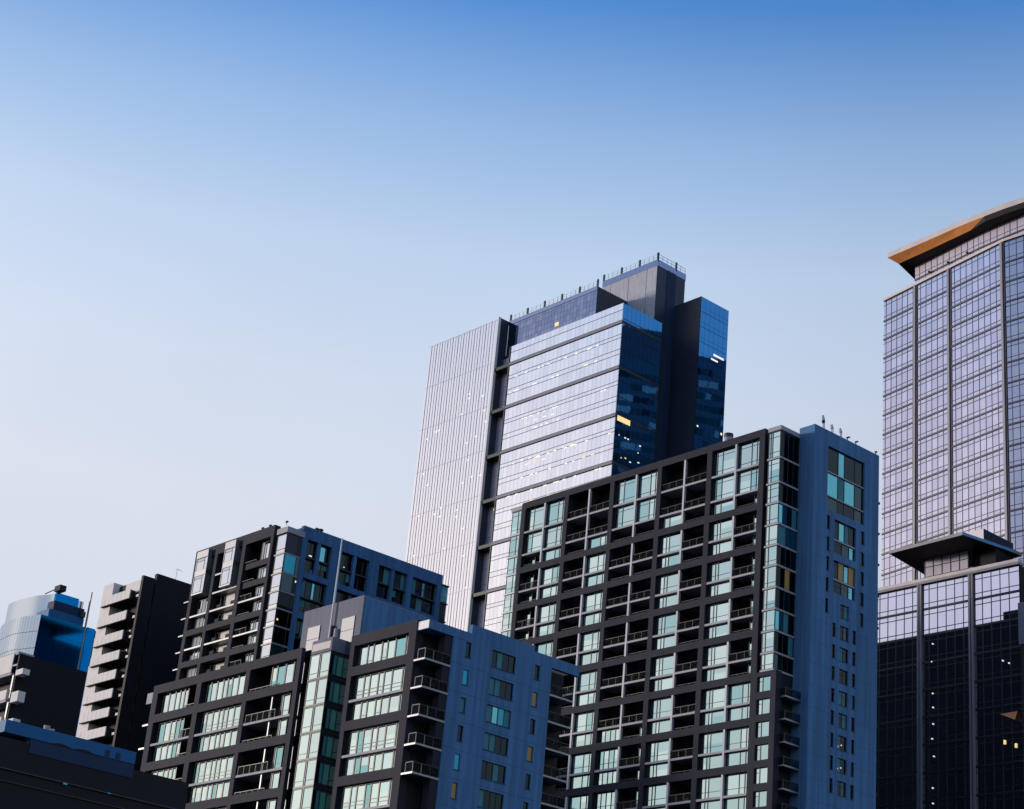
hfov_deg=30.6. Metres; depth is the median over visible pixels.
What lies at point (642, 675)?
balcony door
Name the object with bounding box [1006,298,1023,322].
window
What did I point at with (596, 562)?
window
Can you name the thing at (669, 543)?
window
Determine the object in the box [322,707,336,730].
side window
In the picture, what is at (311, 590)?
window
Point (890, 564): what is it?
window
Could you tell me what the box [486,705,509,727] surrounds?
window
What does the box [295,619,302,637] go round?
window
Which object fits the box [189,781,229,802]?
window
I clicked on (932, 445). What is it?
window
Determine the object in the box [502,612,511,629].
bay window
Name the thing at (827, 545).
slit window
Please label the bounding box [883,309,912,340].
window
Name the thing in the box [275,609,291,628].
bay window
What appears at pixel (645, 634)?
balcony door
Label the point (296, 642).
window
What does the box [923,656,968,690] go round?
window
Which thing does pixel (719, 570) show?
window
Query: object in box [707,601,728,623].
window
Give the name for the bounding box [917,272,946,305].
window
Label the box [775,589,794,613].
bay window
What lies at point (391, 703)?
window
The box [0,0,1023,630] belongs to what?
sky
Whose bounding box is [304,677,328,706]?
bay window
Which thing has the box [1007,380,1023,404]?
window
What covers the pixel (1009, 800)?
window
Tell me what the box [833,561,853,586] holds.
wide window
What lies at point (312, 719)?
bay window
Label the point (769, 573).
bay window
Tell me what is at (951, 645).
window
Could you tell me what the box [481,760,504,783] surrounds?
window
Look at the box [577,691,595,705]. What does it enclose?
window
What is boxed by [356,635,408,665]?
window
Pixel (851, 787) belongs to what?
slit window
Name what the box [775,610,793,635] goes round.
bay window
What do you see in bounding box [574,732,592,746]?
window
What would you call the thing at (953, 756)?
window
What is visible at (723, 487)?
window
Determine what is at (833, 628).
slit window
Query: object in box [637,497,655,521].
window
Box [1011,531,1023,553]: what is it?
window
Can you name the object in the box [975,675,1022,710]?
window
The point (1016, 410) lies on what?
window
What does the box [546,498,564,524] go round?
window
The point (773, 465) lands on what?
bay window
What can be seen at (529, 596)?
narrow window
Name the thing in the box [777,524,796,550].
bay window
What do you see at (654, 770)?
window
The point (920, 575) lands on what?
window
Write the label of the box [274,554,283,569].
bay window
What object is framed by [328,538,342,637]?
flagpole
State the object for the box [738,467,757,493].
window
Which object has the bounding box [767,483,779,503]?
bay window
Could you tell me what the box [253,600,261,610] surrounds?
window
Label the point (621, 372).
office tower
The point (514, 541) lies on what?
bay window
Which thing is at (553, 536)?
window
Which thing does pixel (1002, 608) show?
window
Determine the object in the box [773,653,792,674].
bay window
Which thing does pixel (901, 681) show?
window
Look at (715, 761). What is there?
window
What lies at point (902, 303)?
window
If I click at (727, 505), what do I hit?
window
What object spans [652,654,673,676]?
window
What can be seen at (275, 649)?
bay window
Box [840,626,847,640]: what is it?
stair window
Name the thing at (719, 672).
window
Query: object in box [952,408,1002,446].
window
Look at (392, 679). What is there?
window
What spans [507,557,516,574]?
bay window
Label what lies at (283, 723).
narrow window
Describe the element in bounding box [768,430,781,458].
bay window
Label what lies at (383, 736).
window
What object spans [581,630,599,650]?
window
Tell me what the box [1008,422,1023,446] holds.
window
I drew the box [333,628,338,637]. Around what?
roof hood
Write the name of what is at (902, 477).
window
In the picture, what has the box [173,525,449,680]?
apartment block
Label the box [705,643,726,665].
window
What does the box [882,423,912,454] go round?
window
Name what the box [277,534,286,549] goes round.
bay window
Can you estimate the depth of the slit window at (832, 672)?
247.99 m
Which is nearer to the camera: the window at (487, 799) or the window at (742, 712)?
the window at (487, 799)
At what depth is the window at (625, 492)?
278.48 m
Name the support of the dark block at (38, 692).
on the ground
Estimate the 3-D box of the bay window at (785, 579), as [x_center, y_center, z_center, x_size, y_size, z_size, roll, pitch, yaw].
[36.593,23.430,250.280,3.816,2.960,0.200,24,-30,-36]
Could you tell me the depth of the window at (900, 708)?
289.65 m
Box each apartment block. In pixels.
[138,595,579,808]
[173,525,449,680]
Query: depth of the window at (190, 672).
321.08 m
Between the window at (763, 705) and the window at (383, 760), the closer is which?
the window at (383, 760)
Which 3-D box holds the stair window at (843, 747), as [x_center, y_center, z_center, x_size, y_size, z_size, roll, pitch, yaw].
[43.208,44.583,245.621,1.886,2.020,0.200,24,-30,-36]
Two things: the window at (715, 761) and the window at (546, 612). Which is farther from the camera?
the window at (546, 612)
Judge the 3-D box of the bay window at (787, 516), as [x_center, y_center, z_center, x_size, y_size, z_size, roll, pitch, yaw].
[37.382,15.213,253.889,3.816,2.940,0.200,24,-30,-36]
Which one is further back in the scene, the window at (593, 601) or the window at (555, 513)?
the window at (555, 513)
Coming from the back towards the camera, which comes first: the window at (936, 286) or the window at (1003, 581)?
the window at (936, 286)
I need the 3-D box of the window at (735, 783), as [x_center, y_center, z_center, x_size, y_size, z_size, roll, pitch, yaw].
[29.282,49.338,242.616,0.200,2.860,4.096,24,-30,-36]
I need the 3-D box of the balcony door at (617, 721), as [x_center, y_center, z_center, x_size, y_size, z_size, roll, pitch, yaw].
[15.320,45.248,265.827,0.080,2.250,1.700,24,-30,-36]
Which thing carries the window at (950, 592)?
in the podium building at (950, 685)
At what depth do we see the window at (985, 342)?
328.61 m
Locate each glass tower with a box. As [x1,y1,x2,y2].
[0,584,95,736]
[881,197,1023,586]
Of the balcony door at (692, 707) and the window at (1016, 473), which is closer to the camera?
the balcony door at (692, 707)
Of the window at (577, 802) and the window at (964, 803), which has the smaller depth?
the window at (577, 802)
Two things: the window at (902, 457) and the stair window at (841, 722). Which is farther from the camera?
the window at (902, 457)
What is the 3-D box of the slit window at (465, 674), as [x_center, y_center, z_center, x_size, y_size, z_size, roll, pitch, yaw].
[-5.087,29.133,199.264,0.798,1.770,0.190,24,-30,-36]
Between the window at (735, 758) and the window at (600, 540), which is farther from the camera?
the window at (600, 540)
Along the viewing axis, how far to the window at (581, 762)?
265.99 m
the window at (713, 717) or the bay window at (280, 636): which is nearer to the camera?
the window at (713, 717)
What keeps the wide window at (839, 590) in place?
in the apartment tower at (705, 619)
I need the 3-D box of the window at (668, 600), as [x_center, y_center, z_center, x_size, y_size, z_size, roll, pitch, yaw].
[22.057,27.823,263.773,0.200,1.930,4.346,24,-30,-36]
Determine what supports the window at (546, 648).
in the apartment tower at (705, 619)
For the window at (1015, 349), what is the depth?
320.37 m
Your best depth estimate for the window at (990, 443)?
320.84 m
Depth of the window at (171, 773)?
227.79 m
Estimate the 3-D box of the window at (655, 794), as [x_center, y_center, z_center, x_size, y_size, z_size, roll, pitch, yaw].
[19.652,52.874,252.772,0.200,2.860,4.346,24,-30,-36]
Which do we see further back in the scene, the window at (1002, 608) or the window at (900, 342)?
the window at (900, 342)
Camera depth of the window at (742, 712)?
246.60 m
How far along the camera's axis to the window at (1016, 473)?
311.20 m
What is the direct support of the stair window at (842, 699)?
in the apartment tower at (705, 619)
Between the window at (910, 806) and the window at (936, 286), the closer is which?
the window at (910, 806)
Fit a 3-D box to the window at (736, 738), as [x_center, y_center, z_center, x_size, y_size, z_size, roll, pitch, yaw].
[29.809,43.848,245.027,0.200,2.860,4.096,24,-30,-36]
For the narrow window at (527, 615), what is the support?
in the apartment tower at (705, 619)
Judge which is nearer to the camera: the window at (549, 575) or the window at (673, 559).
the window at (673, 559)
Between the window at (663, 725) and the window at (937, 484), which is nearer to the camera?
the window at (663, 725)
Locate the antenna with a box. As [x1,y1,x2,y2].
[822,415,824,427]
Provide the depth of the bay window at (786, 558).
251.46 m
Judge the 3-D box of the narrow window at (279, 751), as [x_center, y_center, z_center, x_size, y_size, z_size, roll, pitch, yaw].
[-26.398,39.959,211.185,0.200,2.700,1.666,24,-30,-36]
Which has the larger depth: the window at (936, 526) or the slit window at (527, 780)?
the window at (936, 526)
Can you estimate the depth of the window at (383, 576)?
324.78 m
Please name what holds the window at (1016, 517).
in the glass tower at (953, 416)
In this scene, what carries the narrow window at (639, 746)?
in the apartment tower at (705, 619)
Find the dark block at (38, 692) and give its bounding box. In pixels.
[0,651,86,735]
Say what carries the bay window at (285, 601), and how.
in the apartment block at (258, 594)
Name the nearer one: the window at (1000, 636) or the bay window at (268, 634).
the window at (1000, 636)
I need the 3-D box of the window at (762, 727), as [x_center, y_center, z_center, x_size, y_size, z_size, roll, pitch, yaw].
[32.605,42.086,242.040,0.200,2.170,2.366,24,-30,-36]
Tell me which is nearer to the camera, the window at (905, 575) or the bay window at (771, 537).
the bay window at (771, 537)
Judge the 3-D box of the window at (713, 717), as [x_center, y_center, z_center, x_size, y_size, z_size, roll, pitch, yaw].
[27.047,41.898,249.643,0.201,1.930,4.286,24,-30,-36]
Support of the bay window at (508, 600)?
in the apartment tower at (705, 619)
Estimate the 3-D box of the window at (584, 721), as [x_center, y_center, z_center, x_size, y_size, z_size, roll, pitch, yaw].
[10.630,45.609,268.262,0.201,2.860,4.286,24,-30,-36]
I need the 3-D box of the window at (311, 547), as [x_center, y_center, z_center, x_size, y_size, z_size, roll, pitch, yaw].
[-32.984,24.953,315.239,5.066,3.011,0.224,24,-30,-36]
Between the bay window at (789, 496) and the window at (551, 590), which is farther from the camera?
the window at (551, 590)
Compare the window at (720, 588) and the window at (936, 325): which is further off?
the window at (936, 325)
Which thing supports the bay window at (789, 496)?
in the apartment tower at (705, 619)
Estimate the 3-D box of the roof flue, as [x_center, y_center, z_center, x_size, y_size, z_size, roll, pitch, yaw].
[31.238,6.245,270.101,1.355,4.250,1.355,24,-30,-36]
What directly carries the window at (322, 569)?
in the apartment block at (258, 594)
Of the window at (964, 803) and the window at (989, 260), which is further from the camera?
the window at (989, 260)
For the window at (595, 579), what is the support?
in the apartment tower at (705, 619)
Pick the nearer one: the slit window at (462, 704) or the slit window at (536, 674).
the slit window at (462, 704)
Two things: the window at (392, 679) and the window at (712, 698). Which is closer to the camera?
the window at (392, 679)
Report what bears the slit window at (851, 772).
in the apartment tower at (705, 619)
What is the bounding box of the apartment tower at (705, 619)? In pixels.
[500,424,879,808]
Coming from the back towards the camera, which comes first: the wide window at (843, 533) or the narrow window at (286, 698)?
the wide window at (843, 533)
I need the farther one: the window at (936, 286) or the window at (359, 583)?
the window at (936, 286)
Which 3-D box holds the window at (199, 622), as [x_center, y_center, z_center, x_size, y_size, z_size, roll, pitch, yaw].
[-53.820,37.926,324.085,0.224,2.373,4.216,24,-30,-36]
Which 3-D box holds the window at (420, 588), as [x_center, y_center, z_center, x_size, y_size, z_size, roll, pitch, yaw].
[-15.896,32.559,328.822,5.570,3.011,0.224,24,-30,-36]
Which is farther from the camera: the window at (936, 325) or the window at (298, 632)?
the window at (936, 325)
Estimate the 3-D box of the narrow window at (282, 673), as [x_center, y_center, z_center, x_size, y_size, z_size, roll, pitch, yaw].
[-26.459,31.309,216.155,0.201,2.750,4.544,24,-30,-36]
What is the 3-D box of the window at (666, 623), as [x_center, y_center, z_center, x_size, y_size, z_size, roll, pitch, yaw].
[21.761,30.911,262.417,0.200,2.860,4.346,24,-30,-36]
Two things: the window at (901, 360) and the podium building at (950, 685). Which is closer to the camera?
the podium building at (950, 685)
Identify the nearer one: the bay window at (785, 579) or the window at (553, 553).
the bay window at (785, 579)
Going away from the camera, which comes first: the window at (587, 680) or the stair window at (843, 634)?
the stair window at (843, 634)
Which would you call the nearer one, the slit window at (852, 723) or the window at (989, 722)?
the slit window at (852, 723)
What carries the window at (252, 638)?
in the apartment block at (258, 594)
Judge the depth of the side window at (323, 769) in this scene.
202.60 m
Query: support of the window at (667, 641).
in the apartment tower at (705, 619)
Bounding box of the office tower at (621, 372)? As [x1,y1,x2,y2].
[405,252,728,633]
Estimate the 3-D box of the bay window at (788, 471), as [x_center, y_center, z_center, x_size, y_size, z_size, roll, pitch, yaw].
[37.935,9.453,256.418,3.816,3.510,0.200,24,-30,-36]
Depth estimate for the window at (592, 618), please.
274.63 m
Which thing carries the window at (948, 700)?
in the podium building at (950, 685)
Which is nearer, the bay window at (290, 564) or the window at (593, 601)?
the window at (593, 601)
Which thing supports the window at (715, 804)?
in the apartment tower at (705, 619)
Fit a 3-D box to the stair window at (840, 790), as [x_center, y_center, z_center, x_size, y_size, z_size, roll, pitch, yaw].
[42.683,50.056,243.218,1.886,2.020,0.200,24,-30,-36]
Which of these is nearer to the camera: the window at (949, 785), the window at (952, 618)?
the window at (949, 785)
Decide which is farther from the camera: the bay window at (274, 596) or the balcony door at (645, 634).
the bay window at (274, 596)
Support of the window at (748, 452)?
in the apartment tower at (705, 619)
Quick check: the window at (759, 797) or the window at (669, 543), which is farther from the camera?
the window at (669, 543)
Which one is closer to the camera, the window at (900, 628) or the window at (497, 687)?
the window at (497, 687)
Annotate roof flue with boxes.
[724,432,732,440]
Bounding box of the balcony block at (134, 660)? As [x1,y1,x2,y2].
[76,573,190,770]
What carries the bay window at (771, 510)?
in the apartment tower at (705, 619)
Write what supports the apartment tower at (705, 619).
on the ground
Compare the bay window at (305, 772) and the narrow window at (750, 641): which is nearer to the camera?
the bay window at (305, 772)
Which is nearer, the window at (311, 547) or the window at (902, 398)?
the window at (311, 547)
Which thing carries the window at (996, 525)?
in the glass tower at (953, 416)
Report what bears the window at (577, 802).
in the apartment tower at (705, 619)
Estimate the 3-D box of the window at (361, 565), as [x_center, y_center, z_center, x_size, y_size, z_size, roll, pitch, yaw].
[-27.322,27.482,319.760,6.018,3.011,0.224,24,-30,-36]
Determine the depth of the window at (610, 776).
261.26 m
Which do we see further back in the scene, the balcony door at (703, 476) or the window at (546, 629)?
the window at (546, 629)
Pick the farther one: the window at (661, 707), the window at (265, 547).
the window at (265, 547)
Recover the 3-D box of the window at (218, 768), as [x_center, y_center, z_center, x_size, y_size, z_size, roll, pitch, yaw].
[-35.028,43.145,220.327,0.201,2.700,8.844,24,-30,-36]
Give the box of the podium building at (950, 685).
[876,529,1023,808]
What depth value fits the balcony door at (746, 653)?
251.77 m
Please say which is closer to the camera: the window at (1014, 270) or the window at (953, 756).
the window at (953, 756)
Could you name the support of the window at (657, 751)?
in the apartment tower at (705, 619)
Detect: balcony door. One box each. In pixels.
[563,765,567,774]
[569,684,573,692]
[615,715,619,724]
[616,674,622,683]
[640,669,645,678]
[643,629,647,637]
[685,789,690,798]
[688,745,692,755]
[690,701,694,711]
[693,617,698,626]
[701,473,706,479]
[745,648,748,657]
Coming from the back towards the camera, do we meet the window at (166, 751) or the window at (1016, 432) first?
the window at (1016, 432)
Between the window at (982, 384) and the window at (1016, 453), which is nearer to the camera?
the window at (1016, 453)
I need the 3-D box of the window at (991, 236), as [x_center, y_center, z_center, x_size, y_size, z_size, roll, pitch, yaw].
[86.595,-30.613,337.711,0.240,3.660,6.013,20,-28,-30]
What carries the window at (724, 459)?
in the apartment tower at (705, 619)
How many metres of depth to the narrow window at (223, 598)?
322.26 m
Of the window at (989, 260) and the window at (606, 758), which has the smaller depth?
the window at (606, 758)
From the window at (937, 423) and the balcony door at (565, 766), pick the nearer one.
the balcony door at (565, 766)
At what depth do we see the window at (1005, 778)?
271.63 m
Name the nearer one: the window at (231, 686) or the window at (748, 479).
the window at (231, 686)
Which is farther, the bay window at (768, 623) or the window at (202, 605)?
the window at (202, 605)
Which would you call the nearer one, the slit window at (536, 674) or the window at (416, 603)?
the slit window at (536, 674)
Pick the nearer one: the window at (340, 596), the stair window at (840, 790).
the stair window at (840, 790)
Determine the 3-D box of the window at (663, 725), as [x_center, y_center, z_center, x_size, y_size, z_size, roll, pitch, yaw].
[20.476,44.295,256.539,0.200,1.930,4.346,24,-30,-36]
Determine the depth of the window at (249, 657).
308.67 m
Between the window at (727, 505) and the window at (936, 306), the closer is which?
the window at (727, 505)
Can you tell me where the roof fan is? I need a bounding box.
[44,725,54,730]
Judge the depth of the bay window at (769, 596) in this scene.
248.60 m
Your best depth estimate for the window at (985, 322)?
330.14 m
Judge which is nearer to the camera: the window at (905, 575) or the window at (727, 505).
the window at (727, 505)
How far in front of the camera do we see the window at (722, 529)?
260.53 m
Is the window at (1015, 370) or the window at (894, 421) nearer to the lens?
the window at (1015, 370)
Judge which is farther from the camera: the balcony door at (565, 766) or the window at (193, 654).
the window at (193, 654)
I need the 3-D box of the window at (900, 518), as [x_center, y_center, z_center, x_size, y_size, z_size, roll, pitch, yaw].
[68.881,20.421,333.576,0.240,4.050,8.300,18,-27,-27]
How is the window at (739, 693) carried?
in the apartment tower at (705, 619)
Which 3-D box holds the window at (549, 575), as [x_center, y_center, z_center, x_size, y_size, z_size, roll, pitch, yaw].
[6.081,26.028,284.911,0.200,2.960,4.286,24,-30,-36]
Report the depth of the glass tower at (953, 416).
331.06 m
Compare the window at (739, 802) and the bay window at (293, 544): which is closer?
the window at (739, 802)
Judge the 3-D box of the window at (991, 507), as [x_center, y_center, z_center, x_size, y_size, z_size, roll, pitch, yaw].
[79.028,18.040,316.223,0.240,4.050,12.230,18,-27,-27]
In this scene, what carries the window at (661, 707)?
in the apartment tower at (705, 619)
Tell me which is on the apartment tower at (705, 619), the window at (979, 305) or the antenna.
the antenna
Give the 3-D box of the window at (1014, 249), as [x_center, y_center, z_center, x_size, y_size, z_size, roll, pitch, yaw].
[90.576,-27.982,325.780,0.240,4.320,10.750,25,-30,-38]
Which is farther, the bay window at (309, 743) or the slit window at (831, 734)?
the slit window at (831, 734)
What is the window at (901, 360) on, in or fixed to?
in the glass tower at (953, 416)
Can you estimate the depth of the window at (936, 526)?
324.94 m
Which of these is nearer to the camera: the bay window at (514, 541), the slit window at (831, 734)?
the slit window at (831, 734)
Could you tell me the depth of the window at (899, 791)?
284.46 m
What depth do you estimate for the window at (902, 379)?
344.55 m
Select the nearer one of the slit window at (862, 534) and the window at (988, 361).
the slit window at (862, 534)
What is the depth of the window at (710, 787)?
246.00 m
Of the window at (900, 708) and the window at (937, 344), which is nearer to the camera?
the window at (900, 708)
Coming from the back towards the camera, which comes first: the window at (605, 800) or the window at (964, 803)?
the window at (964, 803)
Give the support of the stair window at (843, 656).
in the apartment tower at (705, 619)
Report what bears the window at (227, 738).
in the apartment block at (377, 704)
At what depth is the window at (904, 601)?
296.52 m
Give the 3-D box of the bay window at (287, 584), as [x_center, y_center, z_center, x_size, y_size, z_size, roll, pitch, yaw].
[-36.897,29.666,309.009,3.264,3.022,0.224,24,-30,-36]
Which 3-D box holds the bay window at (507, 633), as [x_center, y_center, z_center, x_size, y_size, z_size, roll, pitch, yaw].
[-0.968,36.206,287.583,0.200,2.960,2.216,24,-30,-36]
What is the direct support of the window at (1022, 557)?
in the glass tower at (953, 416)
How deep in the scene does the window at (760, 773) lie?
239.74 m
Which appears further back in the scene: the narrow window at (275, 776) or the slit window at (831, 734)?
the slit window at (831, 734)
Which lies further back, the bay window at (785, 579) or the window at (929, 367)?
the window at (929, 367)
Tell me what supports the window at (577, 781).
in the apartment tower at (705, 619)
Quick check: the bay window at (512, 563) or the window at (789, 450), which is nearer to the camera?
the window at (789, 450)
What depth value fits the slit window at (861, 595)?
256.24 m
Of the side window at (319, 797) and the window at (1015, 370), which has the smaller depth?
the side window at (319, 797)
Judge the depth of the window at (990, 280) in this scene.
333.30 m
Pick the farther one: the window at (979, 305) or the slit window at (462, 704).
the window at (979, 305)
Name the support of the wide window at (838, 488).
in the apartment tower at (705, 619)
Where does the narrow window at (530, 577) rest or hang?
in the apartment tower at (705, 619)
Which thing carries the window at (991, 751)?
in the podium building at (950, 685)
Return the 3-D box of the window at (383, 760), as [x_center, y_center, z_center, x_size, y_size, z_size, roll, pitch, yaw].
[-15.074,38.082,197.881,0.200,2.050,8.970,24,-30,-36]
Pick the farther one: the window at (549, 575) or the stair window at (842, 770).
the window at (549, 575)
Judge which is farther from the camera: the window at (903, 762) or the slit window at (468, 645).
the window at (903, 762)
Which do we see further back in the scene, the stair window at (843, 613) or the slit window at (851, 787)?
the stair window at (843, 613)
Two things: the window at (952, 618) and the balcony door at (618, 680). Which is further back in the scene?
the window at (952, 618)
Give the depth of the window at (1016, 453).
312.80 m
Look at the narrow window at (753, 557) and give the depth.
254.62 m
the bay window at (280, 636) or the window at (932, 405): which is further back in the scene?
the window at (932, 405)
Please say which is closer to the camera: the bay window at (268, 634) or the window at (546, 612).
the window at (546, 612)
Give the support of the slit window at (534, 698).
in the apartment block at (377, 704)
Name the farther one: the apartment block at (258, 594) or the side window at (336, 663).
the apartment block at (258, 594)
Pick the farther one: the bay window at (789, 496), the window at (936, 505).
the window at (936, 505)
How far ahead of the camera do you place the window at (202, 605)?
325.82 m
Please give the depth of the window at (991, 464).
319.28 m
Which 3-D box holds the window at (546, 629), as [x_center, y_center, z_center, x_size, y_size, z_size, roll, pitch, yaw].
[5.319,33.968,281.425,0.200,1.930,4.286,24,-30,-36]
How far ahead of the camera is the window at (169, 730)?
230.81 m
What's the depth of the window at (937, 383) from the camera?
335.83 m
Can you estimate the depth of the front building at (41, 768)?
128.99 m
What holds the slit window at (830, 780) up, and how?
in the apartment tower at (705, 619)
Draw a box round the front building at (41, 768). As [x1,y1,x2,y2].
[0,719,188,808]
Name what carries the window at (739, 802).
in the apartment tower at (705, 619)
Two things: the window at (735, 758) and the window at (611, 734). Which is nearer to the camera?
the window at (735, 758)
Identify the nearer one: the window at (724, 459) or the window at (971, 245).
the window at (724, 459)
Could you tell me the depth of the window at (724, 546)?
259.45 m
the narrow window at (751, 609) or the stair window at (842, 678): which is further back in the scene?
the narrow window at (751, 609)
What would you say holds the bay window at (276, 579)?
in the apartment block at (258, 594)
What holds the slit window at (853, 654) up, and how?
in the apartment tower at (705, 619)
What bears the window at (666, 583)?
in the apartment tower at (705, 619)
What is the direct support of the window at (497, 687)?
in the apartment block at (377, 704)
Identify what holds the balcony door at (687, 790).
in the apartment tower at (705, 619)
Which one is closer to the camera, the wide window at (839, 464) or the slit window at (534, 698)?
the slit window at (534, 698)
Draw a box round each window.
[151,767,177,778]
[153,741,181,760]
[156,718,185,742]
[161,687,190,712]
[186,667,196,677]
[189,649,199,659]
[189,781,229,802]
[191,635,201,646]
[192,755,233,783]
[194,616,204,628]
[196,598,207,614]
[197,729,237,751]
[200,705,240,732]
[205,673,245,701]
[221,595,225,605]
[245,652,253,661]
[248,634,256,643]
[250,619,258,630]
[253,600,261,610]
[255,585,263,596]
[258,566,266,577]
[260,540,269,559]
[261,644,270,656]
[264,627,273,639]
[266,609,275,622]
[266,799,277,808]
[269,592,278,604]
[269,771,280,788]
[270,644,286,655]
[270,661,296,686]
[271,574,280,587]
[272,626,288,646]
[272,745,284,768]
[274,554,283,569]
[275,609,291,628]
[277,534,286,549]
[277,591,293,611]
[277,718,288,735]
[280,573,296,593]
[280,693,291,715]
[282,554,299,575]
[285,533,302,556]
[290,787,314,808]
[293,638,300,649]
[293,759,317,787]
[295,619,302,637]
[297,731,321,760]
[298,598,321,612]
[300,579,324,602]
[301,704,324,732]
[304,559,326,578]
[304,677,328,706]
[306,541,329,563]
[308,651,331,679]
[311,789,326,808]
[315,761,329,785]
[318,734,333,758]
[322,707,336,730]
[325,680,340,703]
[329,653,343,677]
[335,590,354,602]
[338,571,364,591]
[338,779,391,808]
[340,553,366,576]
[343,750,395,775]
[345,722,398,754]
[349,693,401,720]
[352,666,404,699]
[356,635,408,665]
[376,584,402,604]
[378,566,404,589]
[410,596,432,614]
[411,578,434,599]
[451,782,456,798]
[454,754,459,769]
[457,725,462,740]
[460,697,464,712]
[462,670,467,684]
[465,642,470,657]
[478,789,502,808]
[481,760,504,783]
[483,732,507,755]
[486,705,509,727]
[489,677,512,699]
[491,650,514,672]
[501,630,510,636]
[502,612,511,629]
[503,594,513,611]
[505,575,515,593]
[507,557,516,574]
[508,535,519,556]
[510,510,521,534]
[522,630,529,639]
[523,611,531,626]
[523,802,527,808]
[524,530,541,553]
[525,593,532,601]
[525,774,529,788]
[526,505,543,530]
[526,573,534,588]
[527,746,531,760]
[528,556,535,564]
[529,719,534,733]
[532,692,536,706]
[534,665,538,679]
[536,641,552,656]
[537,622,554,636]
[538,603,555,622]
[540,584,557,598]
[541,565,558,584]
[543,547,560,560]
[545,524,562,547]
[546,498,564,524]
[569,795,587,808]
[570,774,589,788]
[572,753,590,773]
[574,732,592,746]
[575,711,593,731]
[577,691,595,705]
[578,670,596,690]
[580,651,598,665]
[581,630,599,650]
[583,611,600,625]
[584,591,602,611]
[586,572,603,586]
[587,552,605,572]
[589,534,606,548]
[594,791,614,808]
[596,770,615,784]
[597,748,617,769]
[599,728,618,742]
[614,503,633,528]
[616,477,635,504]
[635,789,637,806]
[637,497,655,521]
[638,746,640,763]
[639,470,657,497]
[645,784,666,805]
[646,762,667,777]
[647,740,668,761]
[649,719,669,733]
[650,697,670,718]
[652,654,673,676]
[652,676,672,691]
[654,634,674,649]
[655,613,675,634]
[656,593,676,608]
[657,572,677,593]
[659,553,678,567]
[660,532,679,553]
[661,513,681,528]
[698,776,720,798]
[698,800,719,808]
[700,754,721,769]
[701,731,722,753]
[702,710,723,725]
[703,687,724,709]
[704,666,725,681]
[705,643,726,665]
[706,623,727,638]
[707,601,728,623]
[708,581,729,596]
[709,559,729,581]
[710,539,730,555]
[711,518,731,540]
[712,499,732,514]
[713,474,733,500]
[714,447,734,475]
[724,796,745,808]
[725,772,746,795]
[726,750,747,765]
[727,727,748,749]
[728,705,749,720]
[729,682,749,704]
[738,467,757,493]
[739,439,758,468]
[748,640,751,657]
[750,597,753,613]
[752,555,754,571]
[753,513,756,529]
[754,790,766,806]
[755,744,767,760]
[755,767,766,783]
[756,721,768,737]
[757,698,769,714]
[758,675,770,691]
[761,631,774,652]
[761,653,773,669]
[762,609,775,630]
[763,588,776,609]
[764,545,777,565]
[764,566,776,587]
[765,524,778,545]
[766,503,778,524]
[767,458,780,483]
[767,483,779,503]
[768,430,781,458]
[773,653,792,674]
[774,632,792,657]
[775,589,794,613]
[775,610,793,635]
[776,566,794,592]
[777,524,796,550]
[777,545,795,570]
[778,503,796,529]
[779,483,797,508]
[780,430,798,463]
[780,458,797,488]
[826,537,828,549]
[827,473,862,510]
[827,496,862,524]
[828,447,862,486]
[829,778,831,791]
[830,733,832,745]
[831,666,833,679]
[832,623,834,635]
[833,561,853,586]
[833,580,853,600]
[834,520,854,546]
[834,541,853,560]
[837,758,844,773]
[837,781,844,796]
[838,713,845,728]
[838,736,845,751]
[839,648,846,662]
[839,669,846,684]
[839,691,846,706]
[840,605,847,619]
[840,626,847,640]
[850,763,852,775]
[850,785,852,798]
[851,718,853,731]
[852,652,854,665]
[860,593,862,605]
[860,614,862,626]
[861,532,863,544]
[876,720,916,752]
[876,747,916,779]
[876,775,916,807]
[876,804,916,808]
[877,612,916,645]
[877,639,916,671]
[877,666,916,698]
[877,692,916,724]
[878,587,916,619]
[881,504,912,534]
[881,524,912,555]
[881,554,910,575]
[881,567,912,586]
[882,384,912,416]
[882,404,912,435]
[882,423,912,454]
[882,443,912,474]
[882,463,912,494]
[882,483,912,514]
[883,288,912,321]
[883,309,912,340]
[883,327,912,359]
[883,346,912,377]
[883,365,912,396]
[914,235,978,280]
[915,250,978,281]
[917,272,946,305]
[917,292,946,324]
[917,311,946,343]
[917,331,946,362]
[917,350,946,381]
[917,370,946,401]
[917,390,946,420]
[917,410,946,440]
[917,430,947,460]
[917,450,947,481]
[917,470,947,501]
[917,491,947,522]
[917,512,947,542]
[918,571,923,578]
[920,533,947,542]
[923,576,967,610]
[923,602,967,636]
[923,629,968,663]
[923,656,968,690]
[923,684,968,718]
[923,712,968,745]
[923,740,969,773]
[923,769,969,802]
[923,798,969,808]
[951,245,999,288]
[951,266,999,308]
[951,286,1000,327]
[951,306,1000,346]
[952,326,1000,366]
[952,346,1001,386]
[952,366,1001,406]
[952,387,1001,426]
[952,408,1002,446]
[952,428,1002,467]
[952,450,1003,488]
[953,471,1003,509]
[953,492,1004,530]
[954,514,1004,536]
[974,565,1019,600]
[974,592,1019,627]
[975,620,1020,654]
[975,647,1021,682]
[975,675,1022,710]
[976,703,1022,738]
[976,733,1023,767]
[976,762,1023,796]
[977,792,1023,808]
[978,224,1004,249]
[1004,215,1023,237]
[1005,236,1023,263]
[1005,257,1023,282]
[1005,278,1023,302]
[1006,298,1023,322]
[1006,318,1023,342]
[1007,339,1023,363]
[1007,359,1023,383]
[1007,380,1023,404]
[1008,401,1023,425]
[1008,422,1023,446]
[1009,444,1023,468]
[1009,465,1023,489]
[1010,487,1023,511]
[1010,509,1023,533]
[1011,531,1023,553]
[1013,554,1023,566]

